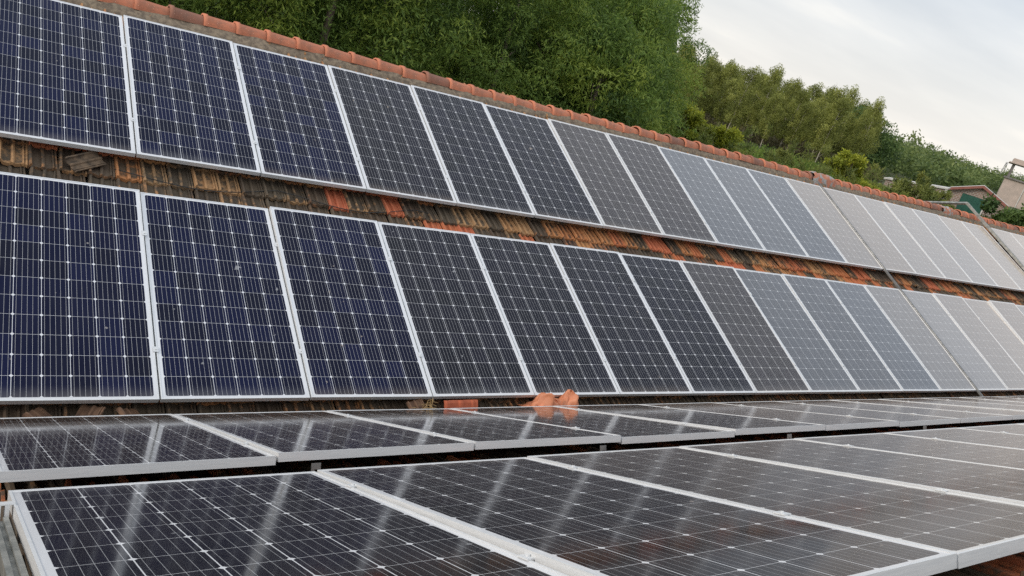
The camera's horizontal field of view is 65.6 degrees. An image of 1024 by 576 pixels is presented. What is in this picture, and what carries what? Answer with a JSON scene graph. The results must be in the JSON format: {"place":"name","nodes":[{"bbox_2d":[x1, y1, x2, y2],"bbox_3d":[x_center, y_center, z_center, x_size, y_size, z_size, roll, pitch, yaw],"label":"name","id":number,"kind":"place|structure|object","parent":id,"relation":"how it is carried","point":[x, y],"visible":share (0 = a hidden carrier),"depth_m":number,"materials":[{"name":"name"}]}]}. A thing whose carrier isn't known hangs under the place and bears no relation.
{"place":"outdoors","nodes":[
{"label":"outdoors","id":0,"kind":"place"},
{"bbox_2d":[209,3,1019,209],"bbox_3d":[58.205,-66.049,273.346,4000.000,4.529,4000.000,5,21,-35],"label":"ground","id":1,"kind":"structure","parent":0,"point":[892,174],"depth_m":71.38,"materials":[{"name":"green plant"}]},
{"bbox_2d":[146,0,315,37],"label":"acacia tree","id":2,"kind":"object","parent":1,"relation":"on","point":[254,18],"visible":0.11,"depth_m":16.40,"materials":[{"name":"green plant"}]},
{"bbox_2d":[186,0,363,43],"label":"acacia tree","id":3,"kind":"object","parent":1,"relation":"on","point":[283,13],"visible":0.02,"depth_m":20.06,"materials":[{"name":"green plant"}]},
{"bbox_2d":[189,0,475,74],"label":"acacia tree","id":4,"kind":"object","parent":1,"relation":"on","point":[327,19],"visible":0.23,"depth_m":17.56,"materials":[{"name":"green plant"}]},
{"bbox_2d":[268,0,495,83],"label":"acacia tree","id":5,"kind":"object","parent":1,"relation":"on","point":[394,20],"visible":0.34,"depth_m":17.84,"materials":[{"name":"green plant"}]},
{"bbox_2d":[389,0,521,89],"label":"acacia tree","id":6,"kind":"object","parent":1,"relation":"on","point":[491,38],"visible":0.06,"depth_m":23.07,"materials":[{"name":"green plant"}]},
{"bbox_2d":[409,0,592,113],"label":"acacia tree","id":7,"kind":"object","parent":1,"relation":"on","point":[503,59],"visible":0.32,"depth_m":19.80,"materials":[{"name":"green plant"}]},
{"bbox_2d":[0,0,1023,417],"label":"tiled house","id":8,"kind":"structure","parent":1,"relation":"on","point":[32,158],"depth_m":8.59,"materials":[{"name":"tile"}]},
{"bbox_2d":[64,151,106,172],"bbox_3d":[-3.403,-1.012,6.344,0.146,0.048,0.270,50,38,5],"label":"loose tile","id":9,"kind":"object","parent":8,"relation":"on","point":[84,161],"visible":1,"depth_m":6.33,"materials":[{"name":"brown ceramic"}]},
{"bbox_2d":[517,389,578,406],"bbox_3d":[0.356,1.003,7.059,0.550,0.215,0.254,5,21,-35],"label":"tile","id":10,"kind":"object","parent":8,"relation":"on","point":[568,397],"visible":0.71,"depth_m":7.04,"materials":[{"name":"tile"}]},
{"bbox_2d":[816,181,983,396],"bbox_3d":[6.244,-0.146,13.048,0.030,2.074,4.144,5,21,-35],"label":"cover rail","id":11,"kind":"object","parent":8,"relation":"attached to","point":[906,297],"visible":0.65,"depth_m":12.91,"materials":[{"name":"metal"}]},
{"bbox_2d":[929,201,1023,269],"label":"steel channel","id":12,"kind":"object","parent":8,"relation":"on","point":[1000,241],"visible":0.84,"depth_m":17.85,"materials":[{"name":"grey metal"}]},
{"bbox_3d":[4.407,-0.737,12.297,21.100,0.053,0.050,5,21,-35],"label":"rail","id":13,"kind":"object","parent":8,"relation":"attached to","visible":0},
{"bbox_2d":[0,0,135,156],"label":"solar panel","id":14,"kind":"object","parent":13,"relation":"attached to","point":[64,81],"visible":1,"depth_m":6.72,"materials":[{"name":"glass"}]},
{"bbox_2d":[123,15,260,175],"bbox_3d":[-2.991,-1.817,7.400,1.048,0.054,1.956,5,48,-35],"label":"solar panel","id":15,"kind":"object","parent":13,"relation":"attached to","point":[188,105],"visible":1,"depth_m":7.30,"materials":[{"name":"glass"}]},
{"bbox_2d":[327,65,456,205],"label":"solar panel","id":16,"kind":"object","parent":13,"relation":"attached to","point":[393,147],"visible":1,"depth_m":8.52,"materials":[{"name":"glass"}]},
{"bbox_2d":[410,85,534,217],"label":"solar panel","id":17,"kind":"object","parent":13,"relation":"attached to","point":[478,168],"visible":1,"depth_m":9.12,"materials":[{"name":"glass"}]},
{"bbox_2d":[484,104,603,227],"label":"solar panel","id":18,"kind":"object","parent":13,"relation":"on","point":[550,182],"visible":0.98,"depth_m":9.73,"materials":[{"name":"glass"}]},
{"bbox_2d":[547,118,663,236],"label":"solar panel","id":19,"kind":"object","parent":13,"relation":"attached to","point":[608,185],"visible":1,"depth_m":10.33,"materials":[{"name":"glass"}]},
{"bbox_2d":[606,133,717,244],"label":"solar panel","id":20,"kind":"object","parent":13,"relation":"attached to","point":[666,198],"visible":1,"depth_m":10.93,"materials":[{"name":"glass"}]},
{"bbox_2d":[658,146,765,252],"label":"solar panel","id":21,"kind":"object","parent":13,"relation":"attached to","point":[718,210],"visible":0.98,"depth_m":11.54,"materials":[{"name":"glass"}]},
{"bbox_2d":[704,158,808,258],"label":"solar panel","id":22,"kind":"object","parent":13,"relation":"attached to","point":[761,216],"visible":1,"depth_m":12.14,"materials":[{"name":"glass"}]},
{"bbox_2d":[823,187,916,274],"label":"solar panel","id":23,"kind":"object","parent":13,"relation":"on","point":[882,247],"visible":0.99,"depth_m":13.99,"materials":[{"name":"glass"}]},
{"bbox_2d":[855,195,945,279],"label":"solar panel","id":24,"kind":"object","parent":13,"relation":"attached to","point":[909,248],"visible":1,"depth_m":14.58,"materials":[{"name":"glass"}]},
{"bbox_2d":[884,202,972,283],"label":"solar panel","id":25,"kind":"object","parent":13,"relation":"attached to","point":[931,246],"visible":1,"depth_m":15.18,"materials":[{"name":"glass"}]},
{"bbox_2d":[912,209,998,287],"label":"solar panel","id":26,"kind":"object","parent":13,"relation":"attached to","point":[959,253],"visible":1,"depth_m":15.78,"materials":[{"name":"glass"}]},
{"bbox_2d":[938,215,1020,290],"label":"solar panel","id":27,"kind":"object","parent":13,"relation":"attached to","point":[984,258],"visible":0.97,"depth_m":16.39,"materials":[{"name":"glass"}]},
{"bbox_2d":[961,221,1023,291],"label":"solar panel","id":28,"kind":"object","parent":13,"relation":"on","point":[999,254],"visible":1,"depth_m":17.07,"materials":[{"name":"glass"}]},
{"bbox_2d":[991,228,1023,264],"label":"solar panel","id":29,"kind":"object","parent":13,"relation":"on","point":[1012,244],"visible":0.83,"depth_m":18.05,"materials":[{"name":"glass"}]},
{"bbox_3d":[4.056,-1.571,12.887,21.100,0.053,0.050,5,21,-35],"label":"rail","id":30,"kind":"object","parent":8,"relation":"attached to","visible":0},
{"bbox_2d":[233,43,365,191],"bbox_3d":[-2.152,-1.741,8.004,1.048,0.054,1.956,5,48,-35],"label":"solar panel","id":31,"kind":"object","parent":30,"relation":"attached to","point":[300,132],"visible":1,"depth_m":7.91,"materials":[{"name":"glass"}]},
{"bbox_2d":[746,168,847,264],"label":"solar panel","id":32,"kind":"object","parent":30,"relation":"on","point":[803,226],"visible":1,"depth_m":12.75,"materials":[{"name":"glass"}]},
{"bbox_2d":[785,178,882,269],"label":"solar panel","id":33,"kind":"object","parent":30,"relation":"attached to","point":[843,236],"visible":1,"depth_m":13.35,"materials":[{"name":"glass"}]},
{"bbox_2d":[0,419,1023,575],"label":"tiled house","id":34,"kind":"structure","parent":1,"relation":"on","point":[1011,565],"depth_m":4.17,"materials":[{"name":"ceramic"}]},
{"bbox_2d":[0,517,28,575],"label":"edge rail","id":35,"kind":"object","parent":34,"relation":"on","point":[12,563],"visible":1,"depth_m":1.95,"materials":[{"name":"metal"}]},
{"bbox_3d":[3.124,1.290,8.427,14.591,0.053,0.050,5,21,-35],"label":"rail","id":36,"kind":"object","parent":34,"relation":"attached to","visible":0},
{"bbox_2d":[0,414,275,482],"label":"solar panel","id":37,"kind":"object","parent":36,"relation":"on","point":[44,448],"visible":1,"depth_m":3.59,"materials":[{"name":"glass"}]},
{"bbox_2d":[173,411,473,461],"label":"solar panel","id":38,"kind":"object","parent":36,"relation":"on","point":[298,436],"visible":0.94,"depth_m":4.22,"materials":[{"name":"glass"}]},
{"bbox_2d":[327,408,620,449],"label":"solar panel","id":39,"kind":"object","parent":36,"relation":"on","point":[482,431],"visible":0.96,"depth_m":4.86,"materials":[{"name":"glass"}]},
{"bbox_2d":[450,406,734,443],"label":"solar panel","id":40,"kind":"object","parent":36,"relation":"on","point":[629,430],"visible":0.94,"depth_m":5.52,"materials":[{"name":"glass"}]},
{"bbox_2d":[556,404,824,434],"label":"solar panel","id":41,"kind":"object","parent":36,"relation":"on","point":[741,425],"visible":0.94,"depth_m":6.09,"materials":[{"name":"glass"}]},
{"bbox_2d":[641,402,898,430],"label":"solar panel","id":42,"kind":"object","parent":36,"relation":"on","point":[834,422],"visible":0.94,"depth_m":6.75,"materials":[{"name":"glass"}]},
{"bbox_2d":[719,401,959,426],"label":"solar panel","id":43,"kind":"object","parent":36,"relation":"on","point":[907,419],"visible":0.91,"depth_m":7.39,"materials":[{"name":"glass"}]},
{"bbox_2d":[780,400,1011,422],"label":"solar panel","id":44,"kind":"object","parent":36,"relation":"on","point":[966,416],"visible":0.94,"depth_m":7.98,"materials":[{"name":"glass"}]},
{"bbox_2d":[836,399,1023,419],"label":"solar panel","id":45,"kind":"object","parent":36,"relation":"on","point":[1015,414],"visible":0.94,"depth_m":8.74,"materials":[{"name":"glass"}]},
{"bbox_2d":[881,398,1023,410],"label":"solar panel","id":46,"kind":"object","parent":36,"relation":"on","point":[975,404],"visible":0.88,"depth_m":9.53,"materials":[{"name":"glass"}]},
{"bbox_2d":[927,397,1023,405],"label":"solar panel","id":47,"kind":"object","parent":36,"relation":"on","point":[984,401],"visible":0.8,"depth_m":10.40,"materials":[{"name":"glass"}]},
{"bbox_3d":[2.859,1.062,5.290,10.491,0.053,0.050,5,21,-35],"label":"rail","id":48,"kind":"object","parent":34,"relation":"attached to","visible":0},
{"bbox_2d":[7,471,567,575],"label":"solar panel","id":49,"kind":"object","parent":48,"relation":"on","point":[312,523],"visible":0.98,"depth_m":2.13,"materials":[{"name":"glass"}]},
{"bbox_2d":[317,457,956,575],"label":"solar panel","id":50,"kind":"object","parent":48,"relation":"on","point":[572,520],"visible":0.96,"depth_m":2.35,"materials":[{"name":"glass"}]},
{"bbox_2d":[679,439,1023,504],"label":"solar panel","id":51,"kind":"object","parent":48,"relation":"on","point":[997,482],"visible":0.91,"depth_m":3.85,"materials":[{"name":"glass"}]},
{"bbox_2d":[794,433,1023,468],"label":"solar panel","id":52,"kind":"object","parent":48,"relation":"on","point":[973,452],"visible":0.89,"depth_m":4.74,"materials":[{"name":"glass"}]},
{"bbox_2d":[886,428,1023,448],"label":"solar panel","id":53,"kind":"object","parent":48,"relation":"on","point":[1003,439],"visible":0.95,"depth_m":5.51,"materials":[{"name":"glass"}]},
{"bbox_2d":[960,424,1023,434],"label":"solar panel","id":54,"kind":"object","parent":48,"relation":"on","point":[1014,428],"visible":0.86,"depth_m":6.23,"materials":[{"name":"glass"}]},
{"bbox_3d":[3.524,1.022,4.365,10.491,0.053,0.050,5,21,-35],"label":"rail","id":55,"kind":"object","parent":34,"relation":"attached to","visible":0},
{"bbox_2d":[527,447,1023,568],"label":"solar panel","id":56,"kind":"object","parent":55,"relation":"on","point":[970,530],"visible":0.91,"depth_m":2.97,"materials":[{"name":"glass"}]},
{"bbox_2d":[447,0,610,110],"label":"acacia tree","id":57,"kind":"object","parent":1,"relation":"on","point":[537,37],"visible":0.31,"depth_m":21.26,"materials":[{"name":"green plant"}]},
{"bbox_2d":[513,8,669,134],"bbox_3d":[2.139,-4.330,21.849,4.971,6.550,4.527,10,21,-17],"label":"acacia tree","id":58,"kind":"object","parent":1,"relation":"on","point":[611,46],"visible":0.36,"depth_m":20.97,"materials":[{"name":"green plant"}]},
{"bbox_2d":[544,0,686,133],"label":"acacia tree","id":59,"kind":"object","parent":1,"relation":"on","point":[674,72],"visible":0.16,"depth_m":22.92,"materials":[{"name":"green plant"}]},
{"bbox_2d":[544,0,689,137],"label":"acacia tree","id":60,"kind":"object","parent":1,"relation":"on","point":[638,4],"visible":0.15,"depth_m":22.52,"materials":[{"name":"green plant"}]},
{"bbox_2d":[603,0,689,126],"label":"acacia tree","id":61,"kind":"object","parent":1,"relation":"on","point":[679,36],"visible":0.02,"depth_m":25.96,"materials":[{"name":"green plant"}]},
{"bbox_2d":[657,0,717,133],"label":"acacia tree","id":62,"kind":"object","parent":1,"relation":"on","point":[689,20],"visible":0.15,"depth_m":27.67,"materials":[{"name":"green plant"}]},
{"bbox_2d":[668,98,707,140],"bbox_3d":[6.721,-6.408,31.685,2.088,2.248,2.048,22,18,15],"label":"shrub","id":63,"kind":"object","parent":1,"relation":"on","point":[694,119],"visible":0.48,"depth_m":31.28,"materials":[{"name":"green plant"}]},
{"bbox_2d":[687,56,718,113],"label":"slender tree","id":64,"kind":"object","parent":1,"relation":"on","point":[711,66],"visible":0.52,"depth_m":54.47,"materials":[{"name":"green plant"}]},
{"bbox_2d":[704,123,744,153],"bbox_3d":[8.324,-5.622,31.477,2.158,1.847,1.884,19,17,4],"label":"shrub","id":65,"kind":"object","parent":1,"relation":"on","point":[730,136],"visible":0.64,"depth_m":30.77,"materials":[{"name":"green plant"}]},
{"bbox_2d":[710,78,738,123],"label":"slender tree","id":66,"kind":"object","parent":1,"relation":"on","point":[726,93],"visible":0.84,"depth_m":54.80,"materials":[{"name":"green plant"}]},
{"bbox_2d":[708,63,743,119],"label":"slender tree","id":67,"kind":"object","parent":1,"relation":"on","point":[733,70],"visible":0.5,"depth_m":61.28,"materials":[{"name":"green plant"}]},
{"bbox_2d":[722,65,761,130],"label":"slender tree","id":68,"kind":"object","parent":1,"relation":"on","point":[734,111],"visible":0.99,"depth_m":51.69,"materials":[{"name":"green plant"}]},
{"bbox_2d":[735,69,767,130],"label":"slender tree","id":69,"kind":"object","parent":1,"relation":"on","point":[746,118],"visible":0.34,"depth_m":54.58,"materials":[{"name":"green plant"}]},
{"bbox_2d":[746,63,785,134],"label":"slender tree","id":70,"kind":"object","parent":1,"relation":"on","point":[774,77],"visible":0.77,"depth_m":52.93,"materials":[{"name":"green plant"}]},
{"bbox_2d":[756,92,784,147],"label":"slender tree","id":71,"kind":"object","parent":1,"relation":"on","point":[775,100],"visible":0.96,"depth_m":51.27,"materials":[{"name":"green plant"}]},
{"bbox_2d":[665,100,886,182],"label":"scrub","id":72,"kind":"object","parent":1,"relation":"on","point":[774,142],"visible":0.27,"depth_m":52.75,"materials":[{"name":"green plant"}]},
{"bbox_2d":[772,77,804,136],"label":"slender tree","id":73,"kind":"object","parent":1,"relation":"on","point":[797,85],"visible":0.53,"depth_m":56.68,"materials":[{"name":"green plant"}]},
{"bbox_2d":[775,86,812,145],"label":"slender tree","id":74,"kind":"object","parent":1,"relation":"on","point":[804,96],"visible":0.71,"depth_m":51.77,"materials":[{"name":"green plant"}]},
{"bbox_2d":[783,101,814,150],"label":"slender tree","id":75,"kind":"object","parent":1,"relation":"on","point":[798,121],"visible":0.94,"depth_m":51.04,"materials":[{"name":"green plant"}]},
{"bbox_2d":[660,104,950,206],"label":"tall weeds","id":76,"kind":"object","parent":1,"relation":"on","point":[705,135],"visible":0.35,"depth_m":33.65,"materials":[{"name":"green plant"}]},
{"bbox_2d":[660,129,955,208],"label":"weeds","id":77,"kind":"object","parent":1,"relation":"on","point":[758,154],"visible":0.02,"depth_m":42.09,"materials":[{"name":"green plant"}]},
{"bbox_2d":[803,85,837,155],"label":"slender tree","id":78,"kind":"object","parent":1,"relation":"on","point":[824,98],"visible":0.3,"depth_m":60.27,"materials":[{"name":"green plant"}]},
{"bbox_2d":[805,85,848,155],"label":"slender tree","id":79,"kind":"object","parent":1,"relation":"on","point":[837,94],"visible":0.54,"depth_m":50.34,"materials":[{"name":"green plant"}]},
{"bbox_2d":[809,94,853,162],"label":"slender tree","id":80,"kind":"object","parent":1,"relation":"on","point":[841,106],"visible":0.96,"depth_m":49.37,"materials":[{"name":"green plant"}]},
{"bbox_2d":[828,112,859,156],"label":"slender tree","id":81,"kind":"object","parent":1,"relation":"on","point":[837,147],"visible":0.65,"depth_m":52.91,"materials":[{"name":"green plant"}]},
{"bbox_2d":[823,148,871,186],"bbox_3d":[14.593,-4.947,34.714,2.029,2.184,1.990,14,18,-12],"label":"shrub","id":82,"kind":"object","parent":1,"relation":"on","point":[845,159],"visible":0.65,"depth_m":34.43,"materials":[{"name":"green plant"}]},
{"bbox_2d":[676,100,1023,193],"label":"distant forest","id":83,"kind":"object","parent":1,"relation":"on","point":[941,168],"visible":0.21,"depth_m":92.70,"materials":[{"name":"green plant"}]},
{"bbox_2d":[825,101,904,173],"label":"round tree","id":84,"kind":"object","parent":1,"relation":"on","point":[886,148],"visible":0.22,"depth_m":58.35,"materials":[{"name":"green plant"}]},
{"bbox_2d":[845,94,886,155],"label":"slender tree","id":85,"kind":"object","parent":1,"relation":"on","point":[874,111],"visible":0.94,"depth_m":51.91,"materials":[{"name":"green plant"}]},
{"bbox_2d":[847,113,887,158],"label":"slender tree","id":86,"kind":"object","parent":1,"relation":"on","point":[877,139],"visible":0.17,"depth_m":53.29,"materials":[{"name":"green plant"}]},
{"bbox_2d":[880,170,940,200],"bbox_3d":[18.786,-4.463,37.171,2.503,2.299,2.598,12,18,-17],"label":"shrub","id":87,"kind":"object","parent":1,"relation":"on","point":[906,184],"visible":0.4,"depth_m":37.11,"materials":[{"name":"green plant"}]},
{"bbox_2d":[948,185,1009,217],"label":"brick shed","id":88,"kind":"structure","parent":1,"relation":"on","point":[972,196],"depth_m":47.33,"materials":[{"name":"brick"}]},
{"bbox_2d":[956,193,983,213],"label":"door","id":89,"kind":"structure","parent":88,"relation":"in","point":[975,202],"depth_m":47.43,"materials":[{"name":"green paint"}]},
{"bbox_2d":[974,192,1023,226],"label":"shrub","id":90,"kind":"object","parent":1,"relation":"on","point":[1014,217],"visible":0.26,"depth_m":34.52,"materials":[{"name":"green plant"}]},
{"bbox_2d":[996,158,1023,209],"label":"terrace building","id":91,"kind":"structure","parent":1,"relation":"on","point":[1010,192],"depth_m":126.22,"materials":[{"name":"paint"}]},
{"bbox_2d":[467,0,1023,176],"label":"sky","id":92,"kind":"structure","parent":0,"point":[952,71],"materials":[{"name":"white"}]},
{"bbox_3d":[3.884,0.993,10.063,17.900,0.053,0.050,5,21,-35],"label":"rail","id":93,"kind":"object","parent":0,"visible":0},
{"bbox_2d":[0,172,158,404],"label":"solar panel","id":94,"kind":"object","parent":93,"relation":"on","point":[76,327],"visible":1,"depth_m":5.43,"materials":[{"name":"glass"}]},
{"bbox_2d":[140,192,309,401],"bbox_3d":[-2.221,0.033,6.101,1.048,0.056,1.956,5,47,-36],"label":"solar panel","id":95,"kind":"object","parent":93,"relation":"on","point":[223,325],"visible":0.99,"depth_m":6.00,"materials":[{"name":"glass"}]},
{"bbox_2d":[269,206,431,399],"bbox_3d":[-1.374,0.097,6.695,1.048,0.055,1.956,5,48,-36],"label":"solar panel","id":96,"kind":"object","parent":93,"relation":"on","point":[354,336],"visible":0.99,"depth_m":6.60,"materials":[{"name":"glass"}]},
{"bbox_2d":[377,222,533,398],"bbox_3d":[-0.535,0.171,7.298,1.048,0.055,1.956,5,48,-35],"label":"solar panel","id":97,"kind":"object","parent":93,"relation":"on","point":[465,345],"visible":0.99,"depth_m":7.21,"materials":[{"name":"glass"}]},
{"bbox_2d":[470,233,619,397],"bbox_3d":[0.307,0.243,7.899,1.048,0.055,1.956,5,48,-35],"label":"solar panel","id":98,"kind":"object","parent":93,"relation":"on","point":[557,348],"visible":0.98,"depth_m":7.82,"materials":[{"name":"glass"}]},
{"bbox_2d":[549,243,692,395],"bbox_3d":[1.150,0.312,8.498,1.048,0.054,1.956,5,48,-36],"label":"solar panel","id":99,"kind":"object","parent":93,"relation":"on","point":[633,347],"visible":1,"depth_m":8.42,"materials":[{"name":"glass"}]},
{"bbox_2d":[680,260,810,394],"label":"solar panel","id":100,"kind":"object","parent":93,"relation":"on","point":[767,364],"visible":1,"depth_m":9.63,"materials":[{"name":"glass"}]},
{"bbox_2d":[734,268,859,393],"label":"solar panel","id":101,"kind":"object","parent":93,"relation":"on","point":[819,365],"visible":0.98,"depth_m":10.24,"materials":[{"name":"glass"}]},
{"bbox_2d":[781,274,902,392],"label":"solar panel","id":102,"kind":"object","parent":93,"relation":"on","point":[858,357],"visible":1,"depth_m":10.84,"materials":[{"name":"glass"}]},
{"bbox_2d":[825,279,940,391],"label":"solar panel","id":103,"kind":"object","parent":93,"relation":"on","point":[898,357],"visible":0.99,"depth_m":11.44,"materials":[{"name":"glass"}]},
{"bbox_2d":[864,285,975,391],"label":"solar panel","id":104,"kind":"object","parent":93,"relation":"on","point":[941,367],"visible":1,"depth_m":12.04,"materials":[{"name":"glass"}]},
{"bbox_2d":[902,289,1007,391],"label":"solar panel","id":105,"kind":"object","parent":93,"relation":"on","point":[969,359],"visible":1,"depth_m":12.69,"materials":[{"name":"glass"}]},
{"bbox_2d":[932,293,1023,390],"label":"solar panel","id":106,"kind":"object","parent":93,"relation":"on","point":[1006,369],"visible":1,"depth_m":13.29,"materials":[{"name":"glass"}]},
{"bbox_2d":[963,298,1023,372],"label":"solar panel","id":107,"kind":"object","parent":93,"relation":"on","point":[1011,343],"visible":0.94,"depth_m":14.08,"materials":[{"name":"glass"}]},
{"bbox_2d":[988,300,1023,342],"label":"solar panel","id":108,"kind":"object","parent":93,"relation":"on","point":[1011,315],"visible":1,"depth_m":14.75,"materials":[{"name":"glass"}]},
{"bbox_3d":[3.533,0.160,10.654,17.900,0.053,0.050,5,21,-35],"label":"rail","id":109,"kind":"object","parent":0,"visible":0},
{"bbox_2d":[619,253,755,394],"bbox_3d":[1.988,0.387,9.102,1.048,0.056,1.956,5,48,-35],"label":"solar panel","id":110,"kind":"object","parent":109,"relation":"on","point":[708,362],"visible":1,"depth_m":9.03,"materials":[{"name":"glass"}]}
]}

